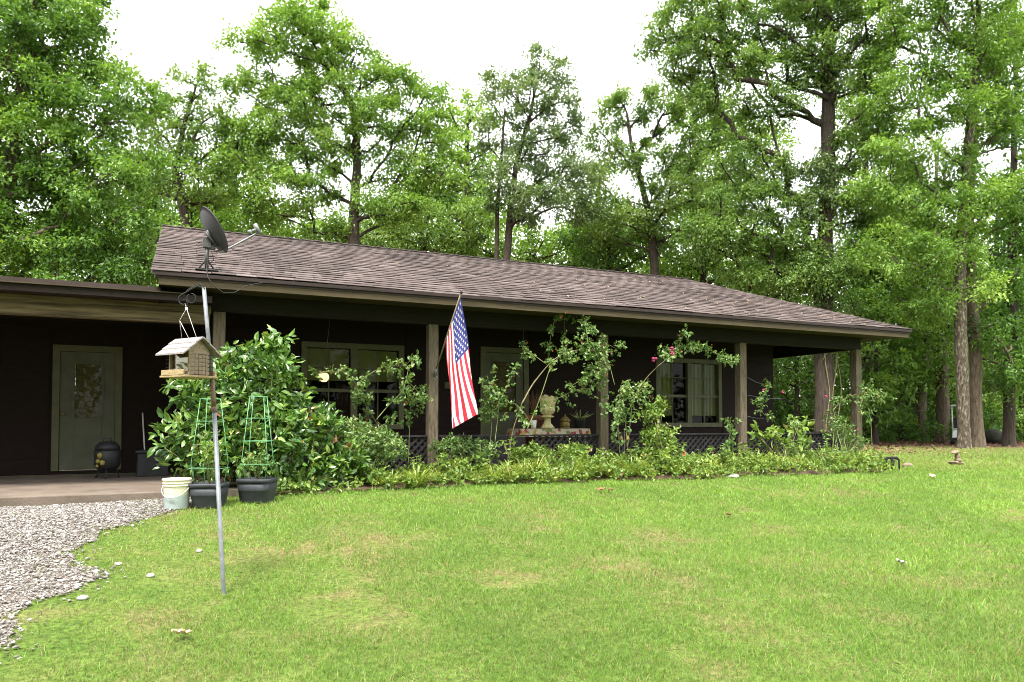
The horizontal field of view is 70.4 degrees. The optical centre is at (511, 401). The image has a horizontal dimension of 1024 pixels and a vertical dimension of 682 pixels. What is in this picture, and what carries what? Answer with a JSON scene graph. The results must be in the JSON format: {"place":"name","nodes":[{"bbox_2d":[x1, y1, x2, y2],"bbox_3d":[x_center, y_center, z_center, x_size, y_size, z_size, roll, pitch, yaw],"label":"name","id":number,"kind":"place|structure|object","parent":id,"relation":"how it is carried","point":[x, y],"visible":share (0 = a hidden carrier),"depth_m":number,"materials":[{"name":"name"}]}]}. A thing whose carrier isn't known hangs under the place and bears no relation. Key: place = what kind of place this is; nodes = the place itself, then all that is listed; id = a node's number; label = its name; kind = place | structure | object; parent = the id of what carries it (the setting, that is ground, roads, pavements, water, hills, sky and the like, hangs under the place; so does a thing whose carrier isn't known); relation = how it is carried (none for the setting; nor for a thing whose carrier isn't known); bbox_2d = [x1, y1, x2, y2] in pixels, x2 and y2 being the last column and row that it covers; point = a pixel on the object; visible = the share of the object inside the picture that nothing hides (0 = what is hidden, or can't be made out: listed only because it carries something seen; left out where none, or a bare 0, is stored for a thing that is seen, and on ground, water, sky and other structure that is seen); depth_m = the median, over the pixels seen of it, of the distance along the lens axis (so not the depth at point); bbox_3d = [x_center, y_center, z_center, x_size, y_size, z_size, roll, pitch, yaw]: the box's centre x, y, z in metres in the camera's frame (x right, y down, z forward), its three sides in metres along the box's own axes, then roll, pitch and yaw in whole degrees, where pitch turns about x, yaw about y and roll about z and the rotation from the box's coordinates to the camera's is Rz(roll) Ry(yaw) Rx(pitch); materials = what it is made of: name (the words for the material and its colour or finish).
{"place":"outdoors","nodes":[
{"label":"outdoors","id":0,"kind":"place"},
{"bbox_2d":[0,472,238,507],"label":"carport slab","id":1,"kind":"structure","parent":0,"point":[36,490],"depth_m":9.57,"materials":[{"name":"concrete"}]},
{"bbox_2d":[94,438,120,478],"bbox_3d":[-6.336,0.884,11.357,0.380,0.631,0.417,1,-2,-25],"label":"kettle grill","id":2,"kind":"object","parent":1,"relation":"on","point":[107,455],"visible":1,"depth_m":11.24,"materials":[{"name":"black metal"}]},
{"bbox_2d":[135,450,168,476],"bbox_3d":[-5.887,1.002,11.909,0.510,0.419,0.460,1,-2,-25],"label":"storage tote","id":3,"kind":"object","parent":1,"relation":"on","point":[145,465],"visible":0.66,"depth_m":11.70,"materials":[{"name":"black plastic"}]},
{"bbox_2d":[0,427,1023,681],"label":"lawn","id":4,"kind":"structure","parent":0,"point":[114,579],"depth_m":5.68,"materials":[{"name":"green plant"}]},
{"bbox_2d":[0,497,191,664],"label":"gravel","id":5,"kind":"structure","parent":4,"relation":"on","point":[50,512],"depth_m":6.73,"materials":[{"name":"grey gravel"}]},
{"bbox_2d":[161,477,191,509],"bbox_3d":[-3.892,1.063,8.422,0.322,0.348,0.329,1,-2,-25],"label":"bucket","id":6,"kind":"object","parent":5,"relation":"on","point":[176,490],"visible":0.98,"depth_m":8.31,"materials":[{"name":"plastic"}]},
{"bbox_2d":[0,0,199,286],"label":"oak tree","id":7,"kind":"object","parent":4,"relation":"on","point":[40,80],"visible":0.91,"depth_m":18.64,"materials":[{"name":"green plant"}]},
{"bbox_2d":[24,142,182,286],"bbox_3d":[-18.919,-4.973,33.899,7.174,14.149,5.640,1,-2,-25],"label":"tree","id":8,"kind":"object","parent":4,"relation":"on","point":[98,224],"visible":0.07,"depth_m":33.63,"materials":[{"name":"green plant"}]},
{"bbox_2d":[109,166,255,281],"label":"tree","id":9,"kind":"object","parent":4,"relation":"on","point":[191,210],"visible":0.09,"depth_m":33.10,"materials":[{"name":"green plant"}]},
{"bbox_2d":[119,55,277,226],"bbox_3d":[-13.414,-6.343,30.832,7.081,16.709,3.641,0,-2,-2],"label":"tree","id":10,"kind":"object","parent":4,"relation":"on","point":[189,145],"visible":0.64,"depth_m":30.64,"materials":[{"name":"green plant"}]},
{"bbox_2d":[178,283,225,594],"bbox_3d":[-2.378,0.328,5.558,0.382,2.482,0.051,0,-2,-9],"label":"feeder pole","id":11,"kind":"object","parent":4,"relation":"on","point":[217,473],"visible":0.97,"depth_m":5.57,"materials":[{"name":"metal"}]},
{"bbox_2d":[155,304,221,379],"bbox_3d":[-2.440,-0.470,5.490,0.342,0.582,0.336,-1,-2,30],"label":"bird feeder","id":12,"kind":"object","parent":11,"relation":"hanging from","point":[188,358],"visible":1,"depth_m":5.43,"materials":[{"name":"beige wood"}]},
{"bbox_2d":[188,481,229,507],"bbox_3d":[-3.570,1.097,8.561,0.400,0.280,0.400,0,-2,-4],"label":"planter pot","id":13,"kind":"object","parent":4,"relation":"on","point":[202,495],"visible":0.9,"depth_m":8.39,"materials":[{"name":"plastic"}]},
{"bbox_2d":[187,425,228,483],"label":"potted plant","id":14,"kind":"object","parent":13,"relation":"in","point":[208,460],"visible":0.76,"depth_m":8.52,"materials":[{"name":"green plant"}]},
{"bbox_2d":[190,398,229,483],"bbox_3d":[-3.570,0.504,8.578,0.412,1.088,0.412,-1,-2,19],"label":"tomato cage","id":15,"kind":"object","parent":13,"relation":"in","point":[223,421],"visible":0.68,"depth_m":8.64,"materials":[{"name":"green metal"}]},
{"bbox_2d":[169,125,299,238],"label":"tree","id":16,"kind":"object","parent":4,"relation":"on","point":[234,180],"visible":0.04,"depth_m":39.46,"materials":[{"name":"green plant"}]},
{"bbox_2d":[236,477,278,502],"bbox_3d":[-3.153,1.092,8.986,0.432,0.290,0.432,0,-2,4],"label":"planter pot","id":17,"kind":"object","parent":4,"relation":"on","point":[254,489],"visible":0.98,"depth_m":8.81,"materials":[{"name":"plastic"}]},
{"bbox_2d":[240,396,274,478],"bbox_3d":[-3.153,0.484,9.004,0.425,1.108,0.425,1,-2,-25],"label":"tomato cage","id":18,"kind":"object","parent":17,"relation":"in","point":[266,441],"visible":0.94,"depth_m":8.92,"materials":[{"name":"green metal"}]},
{"bbox_2d":[240,448,279,478],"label":"potted plant","id":19,"kind":"object","parent":17,"relation":"in","point":[251,459],"visible":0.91,"depth_m":8.97,"materials":[{"name":"green plant"}]},
{"bbox_2d":[197,193,340,242],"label":"tree","id":20,"kind":"object","parent":4,"relation":"on","point":[290,232],"visible":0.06,"depth_m":35.18,"materials":[{"name":"green plant"}]},
{"bbox_2d":[196,0,474,245],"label":"oak tree","id":21,"kind":"object","parent":4,"relation":"on","point":[306,24],"visible":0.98,"depth_m":30.40,"materials":[{"name":"green plant"}]},
{"bbox_2d":[319,173,495,247],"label":"tree","id":22,"kind":"object","parent":4,"relation":"on","point":[365,224],"visible":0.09,"depth_m":41.53,"materials":[{"name":"green plant"}]},
{"bbox_2d":[359,191,503,257],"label":"tree","id":23,"kind":"object","parent":4,"relation":"on","point":[441,233],"visible":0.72,"depth_m":37.39,"materials":[{"name":"green plant"}]},
{"bbox_2d":[0,224,911,482],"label":"house","id":24,"kind":"structure","parent":4,"relation":"on","point":[374,306],"depth_m":13.05,"materials":[{"name":"brown wood"}]},
{"bbox_2d":[59,351,115,469],"bbox_3d":[-7.205,0.154,12.316,0.812,1.996,0.150,1,-2,-25],"label":"door","id":25,"kind":"structure","parent":24,"relation":"in","point":[87,394],"depth_m":12.33,"materials":[{"name":"paint"}]},
{"bbox_2d":[195,206,262,292],"bbox_3d":[-4.034,-2.124,10.226,1.026,1.227,0.509,0,-2,14],"label":"satellite dish","id":26,"kind":"object","parent":24,"relation":"attached to","point":[214,233],"visible":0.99,"depth_m":10.21,"materials":[{"name":"grey metal"}]},
{"bbox_2d":[319,323,329,381],"bbox_3d":[-3.137,-0.955,12.121,0.170,1.252,0.170,2,-2,-45],"label":"hanging lantern","id":27,"kind":"object","parent":24,"relation":"hanging from","point":[324,376],"visible":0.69,"depth_m":12.06,"materials":[{"name":"glass"}]},
{"bbox_2d":[336,384,349,423],"bbox_3d":[-3.212,0.456,13.922,0.337,1.572,0.072,1,-2,-25],"label":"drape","id":28,"kind":"object","parent":24,"relation":"hanging from","point":[343,402],"visible":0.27,"depth_m":13.92,"materials":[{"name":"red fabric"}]},
{"bbox_2d":[301,341,403,429],"bbox_3d":[-2.896,-0.278,13.245,1.870,1.565,0.150,1,-2,-25],"label":"window","id":29,"kind":"structure","parent":24,"relation":"in","point":[363,361],"depth_m":13.22,"materials":[{"name":"grey glass"}]},
{"bbox_2d":[433,290,477,427],"bbox_3d":[-1.016,-0.648,11.612,0.286,2.143,1.175,1,-2,-41],"label":"porch flag","id":30,"kind":"object","parent":24,"relation":"attached to","point":[463,405],"visible":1,"depth_m":11.31,"materials":[{"name":"multicoloured fabric"}]},
{"bbox_2d":[485,352,522,461],"bbox_3d":[-0.148,0.152,14.437,0.832,2.248,0.150,1,-2,-25],"label":"door","id":31,"kind":"structure","parent":24,"relation":"in","point":[502,361],"depth_m":14.50,"materials":[{"name":"paint"}]},
{"bbox_2d":[520,389,544,462],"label":"potted plant","id":32,"kind":"object","parent":24,"relation":"on","point":[540,421],"visible":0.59,"depth_m":14.02,"materials":[{"name":"green plant"}]},
{"bbox_2d":[312,246,882,323],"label":"roof leaf litter","id":33,"kind":"object","parent":24,"relation":"on","point":[678,301],"visible":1,"depth_m":15.92,"materials":[{"name":"brown plant"}]},
{"bbox_2d":[655,357,721,426],"bbox_3d":[3.970,-0.199,16.382,1.830,1.540,0.161,1,-2,-25],"label":"window","id":34,"kind":"structure","parent":24,"relation":"in","point":[703,394],"depth_m":16.50,"materials":[{"name":"grey glass"}]},
{"bbox_2d":[421,83,514,248],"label":"tree","id":35,"kind":"object","parent":4,"relation":"on","point":[469,115],"visible":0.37,"depth_m":40.70,"materials":[{"name":"green plant"}]},
{"bbox_2d":[0,174,1019,432],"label":"woods","id":36,"kind":"object","parent":4,"relation":"on","point":[320,222],"visible":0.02,"depth_m":49.40,"materials":[{"name":"green plant"}]},
{"bbox_2d":[456,217,602,268],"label":"tree","id":37,"kind":"object","parent":4,"relation":"on","point":[528,254],"visible":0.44,"depth_m":39.31,"materials":[{"name":"green plant"}]},
{"bbox_2d":[469,37,617,259],"bbox_3d":[1.525,-7.176,32.808,6.774,18.476,5.094,1,-2,-25],"label":"tree","id":38,"kind":"object","parent":4,"relation":"on","point":[541,191],"visible":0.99,"depth_m":32.58,"materials":[{"name":"green plant"}]},
{"bbox_2d":[275,466,884,494],"bbox_3d":[2.466,1.316,13.237,14.300,0.112,2.500,1,-2,-25],"label":"planting bed","id":39,"kind":"object","parent":4,"relation":"on","point":[366,485],"visible":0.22,"depth_m":12.06,"materials":[{"name":"brown soil"}]},
{"bbox_2d":[147,324,381,491],"bbox_3d":[-3.324,0.112,10.058,3.068,2.467,1.515,1,-2,-25],"label":"camellia bush","id":40,"kind":"object","parent":39,"relation":"on","point":[240,378],"visible":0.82,"depth_m":9.80,"materials":[{"name":"green plant"}]},
{"bbox_2d":[308,350,433,464],"bbox_3d":[-2.160,0.078,11.162,1.910,1.844,0.705,0,-2,-7],"label":"rose plant","id":41,"kind":"object","parent":39,"relation":"on","point":[411,401],"visible":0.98,"depth_m":11.18,"materials":[{"name":"green plant"}]},
{"bbox_2d":[330,413,412,482],"bbox_3d":[-2.206,0.733,10.963,1.424,1.135,0.892,1,-2,-25],"label":"leaved shrub","id":42,"kind":"object","parent":39,"relation":"on","point":[363,434],"visible":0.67,"depth_m":10.89,"materials":[{"name":"green plant"}]},
{"bbox_2d":[364,469,393,485],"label":"lilyturf clump","id":43,"kind":"object","parent":39,"relation":"on","point":[379,481],"visible":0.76,"depth_m":10.59,"materials":[{"name":"green plant"}]},
{"bbox_2d":[381,462,440,486],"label":"lilyturf clump","id":44,"kind":"object","parent":39,"relation":"on","point":[420,481],"visible":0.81,"depth_m":10.69,"materials":[{"name":"green plant"}]},
{"bbox_2d":[436,453,449,474],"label":"leafy perennial","id":45,"kind":"object","parent":39,"relation":"on","point":[440,468],"visible":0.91,"depth_m":11.17,"materials":[{"name":"green plant"}]},
{"bbox_2d":[427,432,503,464],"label":"azalea","id":46,"kind":"object","parent":39,"relation":"on","point":[443,446],"visible":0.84,"depth_m":11.79,"materials":[{"name":"plant"}]},
{"bbox_2d":[467,440,484,471],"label":"leafy perennial","id":47,"kind":"object","parent":39,"relation":"on","point":[479,449],"visible":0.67,"depth_m":11.52,"materials":[{"name":"green plant"}]},
{"bbox_2d":[467,466,489,483],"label":"lilyturf clump","id":48,"kind":"object","parent":39,"relation":"on","point":[477,480],"visible":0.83,"depth_m":11.14,"materials":[{"name":"green plant"}]},
{"bbox_2d":[499,437,521,466],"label":"leafy perennial","id":49,"kind":"object","parent":39,"relation":"on","point":[511,459],"visible":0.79,"depth_m":12.05,"materials":[{"name":"green plant"}]},
{"bbox_2d":[492,460,542,482],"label":"lilyturf clump","id":50,"kind":"object","parent":39,"relation":"on","point":[512,472],"visible":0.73,"depth_m":11.30,"materials":[{"name":"green plant"}]},
{"bbox_2d":[496,457,540,479],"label":"lilyturf clump","id":51,"kind":"object","parent":39,"relation":"on","point":[525,465],"visible":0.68,"depth_m":11.64,"materials":[{"name":"green plant"}]},
{"bbox_2d":[511,454,553,478],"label":"lilyturf clump","id":52,"kind":"object","parent":39,"relation":"on","point":[536,462],"visible":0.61,"depth_m":11.68,"materials":[{"name":"green plant"}]},
{"bbox_2d":[477,302,626,458],"bbox_3d":[0.760,-0.393,12.474,2.816,2.823,0.890,1,-2,-25],"label":"rose plant","id":53,"kind":"object","parent":39,"relation":"on","point":[595,350],"visible":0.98,"depth_m":12.50,"materials":[{"name":"green plant"}]},
{"bbox_2d":[509,438,595,474],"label":"azalea","id":54,"kind":"object","parent":39,"relation":"on","point":[531,452],"visible":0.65,"depth_m":12.38,"materials":[{"name":"plant"}]},
{"bbox_2d":[232,443,894,494],"bbox_3d":[2.281,1.111,12.846,13.466,0.773,1.958,1,-2,-25],"label":"ground cover","id":55,"kind":"object","parent":39,"relation":"on","point":[868,461],"visible":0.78,"depth_m":12.25,"materials":[{"name":"green plant"}]},
{"bbox_2d":[720,417,740,451],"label":"rose plant","id":56,"kind":"object","parent":55,"relation":"on","point":[729,443],"visible":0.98,"depth_m":13.97,"materials":[{"name":"green plant"}]},
{"bbox_2d":[554,457,591,479],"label":"lilyturf clump","id":57,"kind":"object","parent":39,"relation":"on","point":[572,478],"visible":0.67,"depth_m":11.85,"materials":[{"name":"green plant"}]},
{"bbox_2d":[615,455,649,475],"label":"lilyturf clump","id":58,"kind":"object","parent":39,"relation":"on","point":[634,473],"visible":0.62,"depth_m":12.49,"materials":[{"name":"green plant"}]},
{"bbox_2d":[627,394,680,474],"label":"young evergreen","id":59,"kind":"object","parent":39,"relation":"on","point":[648,437],"visible":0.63,"depth_m":13.12,"materials":[{"name":"plant"}]},
{"bbox_2d":[599,323,740,454],"bbox_3d":[2.993,-0.247,13.390,3.367,2.418,0.772,1,-2,-25],"label":"rose plant","id":60,"kind":"object","parent":39,"relation":"on","point":[694,347],"visible":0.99,"depth_m":13.24,"materials":[{"name":"green plant"}]},
{"bbox_2d":[717,443,732,466],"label":"leafy perennial","id":61,"kind":"object","parent":39,"relation":"on","point":[722,457],"visible":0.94,"depth_m":13.44,"materials":[{"name":"green plant"}]},
{"bbox_2d":[740,414,814,459],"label":"leafy bush","id":62,"kind":"object","parent":39,"relation":"on","point":[792,425],"visible":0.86,"depth_m":14.50,"materials":[{"name":"green plant"}]},
{"bbox_2d":[784,440,798,457],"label":"leafy perennial","id":63,"kind":"object","parent":39,"relation":"on","point":[791,451],"visible":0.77,"depth_m":14.19,"materials":[{"name":"green plant"}]},
{"bbox_2d":[751,378,897,452],"bbox_3d":[6.630,0.273,15.396,3.699,1.632,0.633,1,-2,-21],"label":"rose plant","id":64,"kind":"object","parent":39,"relation":"on","point":[759,400],"visible":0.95,"depth_m":15.62,"materials":[{"name":"green plant"}]},
{"bbox_2d":[810,415,871,458],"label":"corner rose bush","id":65,"kind":"object","parent":39,"relation":"on","point":[847,438],"visible":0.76,"depth_m":15.49,"materials":[{"name":"green plant"}]},
{"bbox_2d":[542,155,638,265],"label":"tree","id":66,"kind":"object","parent":4,"relation":"on","point":[597,197],"visible":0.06,"depth_m":41.69,"materials":[{"name":"green plant"}]},
{"bbox_2d":[545,208,667,272],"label":"tree","id":67,"kind":"object","parent":4,"relation":"on","point":[610,262],"visible":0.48,"depth_m":36.57,"materials":[{"name":"green plant"}]},
{"bbox_2d":[572,75,749,274],"bbox_3d":[7.174,-6.855,34.676,8.627,17.960,5.031,0,-2,14],"label":"tree","id":68,"kind":"object","parent":4,"relation":"on","point":[634,161],"visible":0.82,"depth_m":34.66,"materials":[{"name":"green plant"}]},
{"bbox_2d":[641,207,789,284],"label":"tree","id":69,"kind":"object","parent":4,"relation":"on","point":[682,270],"visible":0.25,"depth_m":37.39,"materials":[{"name":"green plant"}]},
{"bbox_2d":[654,93,803,286],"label":"tree","id":70,"kind":"object","parent":4,"relation":"on","point":[785,140],"visible":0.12,"depth_m":40.65,"materials":[{"name":"green plant"}]},
{"bbox_2d":[624,0,919,446],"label":"tree","id":71,"kind":"object","parent":4,"relation":"on","point":[825,32],"visible":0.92,"depth_m":28.97,"materials":[{"name":"green plant"}]},
{"bbox_2d":[782,37,865,445],"bbox_3d":[12.624,-6.337,29.018,3.770,16.293,2.261,0,-2,-3],"label":"trunk vine","id":72,"kind":"object","parent":71,"relation":"attached to","point":[819,167],"visible":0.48,"depth_m":28.80,"materials":[{"name":"green plant"}]},
{"bbox_2d":[707,248,843,427],"bbox_3d":[12.950,-2.811,36.186,6.974,9.962,4.984,0,-2,-1],"label":"tree","id":73,"kind":"object","parent":4,"relation":"on","point":[796,299],"visible":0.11,"depth_m":35.38,"materials":[{"name":"green plant"}]},
{"bbox_2d":[772,355,875,442],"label":"understory tree","id":74,"kind":"object","parent":4,"relation":"on","point":[797,411],"visible":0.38,"depth_m":32.77,"materials":[{"name":"green plant"}]},
{"bbox_2d":[833,219,897,440],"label":"slender tree","id":75,"kind":"object","parent":4,"relation":"on","point":[850,238],"visible":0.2,"depth_m":37.78,"materials":[{"name":"green plant"}]},
{"bbox_2d":[804,69,934,435],"bbox_3d":[19.880,-7.777,39.625,7.290,20.089,6.038,0,-2,8],"label":"tree","id":76,"kind":"object","parent":4,"relation":"on","point":[842,106],"visible":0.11,"depth_m":39.53,"materials":[{"name":"green plant"}]},
{"bbox_2d":[858,276,906,440],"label":"slender tree","id":77,"kind":"object","parent":4,"relation":"on","point":[902,430],"visible":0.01,"depth_m":39.82,"materials":[{"name":"green plant"}]},
{"bbox_2d":[833,277,936,443],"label":"understory tree","id":78,"kind":"object","parent":4,"relation":"on","point":[880,380],"visible":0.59,"depth_m":33.74,"materials":[{"name":"green plant"}]},
{"bbox_2d":[833,170,949,437],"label":"tree","id":79,"kind":"object","parent":4,"relation":"on","point":[838,255],"depth_m":42.72,"materials":[{"name":"green plant"}]},
{"bbox_2d":[884,456,899,469],"bbox_3d":[7.826,1.290,14.943,0.334,0.342,0.044,0,-2,0],"label":"garden hoop","id":80,"kind":"object","parent":4,"relation":"on","point":[891,458],"visible":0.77,"depth_m":14.93,"materials":[{"name":"black metal"}]},
{"bbox_2d":[773,393,1023,442],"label":"brush","id":81,"kind":"object","parent":4,"relation":"on","point":[887,434],"visible":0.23,"depth_m":35.68,"materials":[{"name":"green plant"}]},
{"bbox_2d":[849,320,951,433],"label":"understory tree","id":82,"kind":"object","parent":4,"relation":"on","point":[907,402],"visible":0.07,"depth_m":40.22,"materials":[{"name":"green plant"}]},
{"bbox_2d":[850,175,956,441],"bbox_3d":[19.932,-4.682,36.747,5.915,13.739,5.265,1,-2,-25],"label":"tree","id":83,"kind":"object","parent":4,"relation":"on","point":[922,394],"visible":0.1,"depth_m":36.74,"materials":[{"name":"green plant"}]},
{"bbox_2d":[805,436,1023,455],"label":"forest leaf litter","id":84,"kind":"object","parent":4,"relation":"on","point":[904,442],"visible":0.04,"depth_m":30.17,"materials":[{"name":"brown plant"}]},
{"bbox_2d":[838,155,993,442],"bbox_3d":[19.789,-4.950,35.240,6.324,14.181,5.991,1,-2,-25],"label":"tree","id":85,"kind":"object","parent":4,"relation":"on","point":[942,372],"visible":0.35,"depth_m":34.73,"materials":[{"name":"green plant"}]},
{"bbox_2d":[830,0,1023,448],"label":"tree","id":86,"kind":"object","parent":4,"relation":"on","point":[975,46],"visible":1,"depth_m":26.60,"materials":[{"name":"green plant"}]},
{"bbox_2d":[913,249,998,432],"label":"understory tree","id":87,"kind":"object","parent":4,"relation":"on","point":[954,394],"visible":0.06,"depth_m":39.63,"materials":[{"name":"green plant"}]},
{"bbox_2d":[948,450,963,464],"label":"stacked stones","id":88,"kind":"object","parent":4,"relation":"on","point":[957,460],"visible":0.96,"depth_m":16.66,"materials":[{"name":"beige stone"}]},
{"bbox_2d":[950,405,970,443],"bbox_3d":[20.636,1.037,33.012,1.200,1.777,2.181,-1,-2,31],"label":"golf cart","id":89,"kind":"object","parent":4,"relation":"on","point":[953,435],"visible":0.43,"depth_m":32.59,"materials":[{"name":"white plastic"}]},
{"bbox_2d":[938,25,1023,447],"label":"tree","id":90,"kind":"object","parent":4,"relation":"on","point":[979,337],"visible":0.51,"depth_m":28.24,"materials":[{"name":"green plant"}]},
{"bbox_2d":[949,307,1023,435],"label":"understory tree","id":91,"kind":"object","parent":4,"relation":"on","point":[984,402],"visible":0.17,"depth_m":37.49,"materials":[{"name":"green plant"}]},
{"bbox_2d":[954,178,1023,394],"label":"tree","id":92,"kind":"object","parent":4,"relation":"on","point":[987,263],"visible":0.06,"depth_m":41.88,"materials":[{"name":"green plant"}]},
{"bbox_2d":[985,429,1001,443],"bbox_3d":[21.882,1.631,33.027,0.894,0.800,1.030,1,-2,-25],"label":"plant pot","id":93,"kind":"object","parent":4,"relation":"on","point":[994,436],"visible":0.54,"depth_m":32.68,"materials":[{"name":"black plastic"}]},
{"bbox_2d":[969,0,1023,446],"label":"tree","id":94,"kind":"object","parent":4,"relation":"on","point":[1011,394],"visible":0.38,"depth_m":29.85,"materials":[{"name":"green plant"}]},
{"bbox_2d":[989,225,1023,438],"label":"slender tree","id":95,"kind":"object","parent":4,"relation":"on","point":[1000,244],"visible":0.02,"depth_m":37.85,"materials":[{"name":"green plant"}]},
{"bbox_2d":[0,0,1023,408],"label":"sky","id":96,"kind":"structure","parent":0,"point":[454,40],"materials":[{"name":"white"}]},
{"bbox_3d":[0.710,0.897,13.877,1.439,0.746,0.500,1,-2,-25],"label":"porch table","id":97,"kind":"object","parent":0,"visible":0},
{"bbox_2d":[506,428,590,436],"bbox_3d":[0.711,0.588,13.886,1.553,0.151,0.594,1,-2,-25],"label":"tablecloth","id":98,"kind":"object","parent":97,"relation":"on","point":[550,431],"visible":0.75,"depth_m":13.62,"materials":[{"name":"fabric"}]},
{"bbox_2d":[539,395,555,428],"bbox_3d":[0.664,0.182,13.731,0.333,0.645,0.330,1,-2,-25],"label":"stone urn","id":99,"kind":"object","parent":98,"relation":"on","point":[547,413],"visible":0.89,"depth_m":13.64,"materials":[{"name":"beige stone"}]},
{"bbox_2d":[560,414,569,427],"bbox_3d":[1.022,0.374,13.980,0.210,0.275,0.210,1,-2,-25],"label":"brass lantern","id":100,"kind":"object","parent":98,"relation":"on","point":[564,420],"visible":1,"depth_m":13.91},
{"bbox_2d":[571,409,591,427],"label":"potted succulent","id":101,"kind":"object","parent":98,"relation":"on","point":[579,422],"visible":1,"depth_m":14.15,"materials":[{"name":"black plastic"}]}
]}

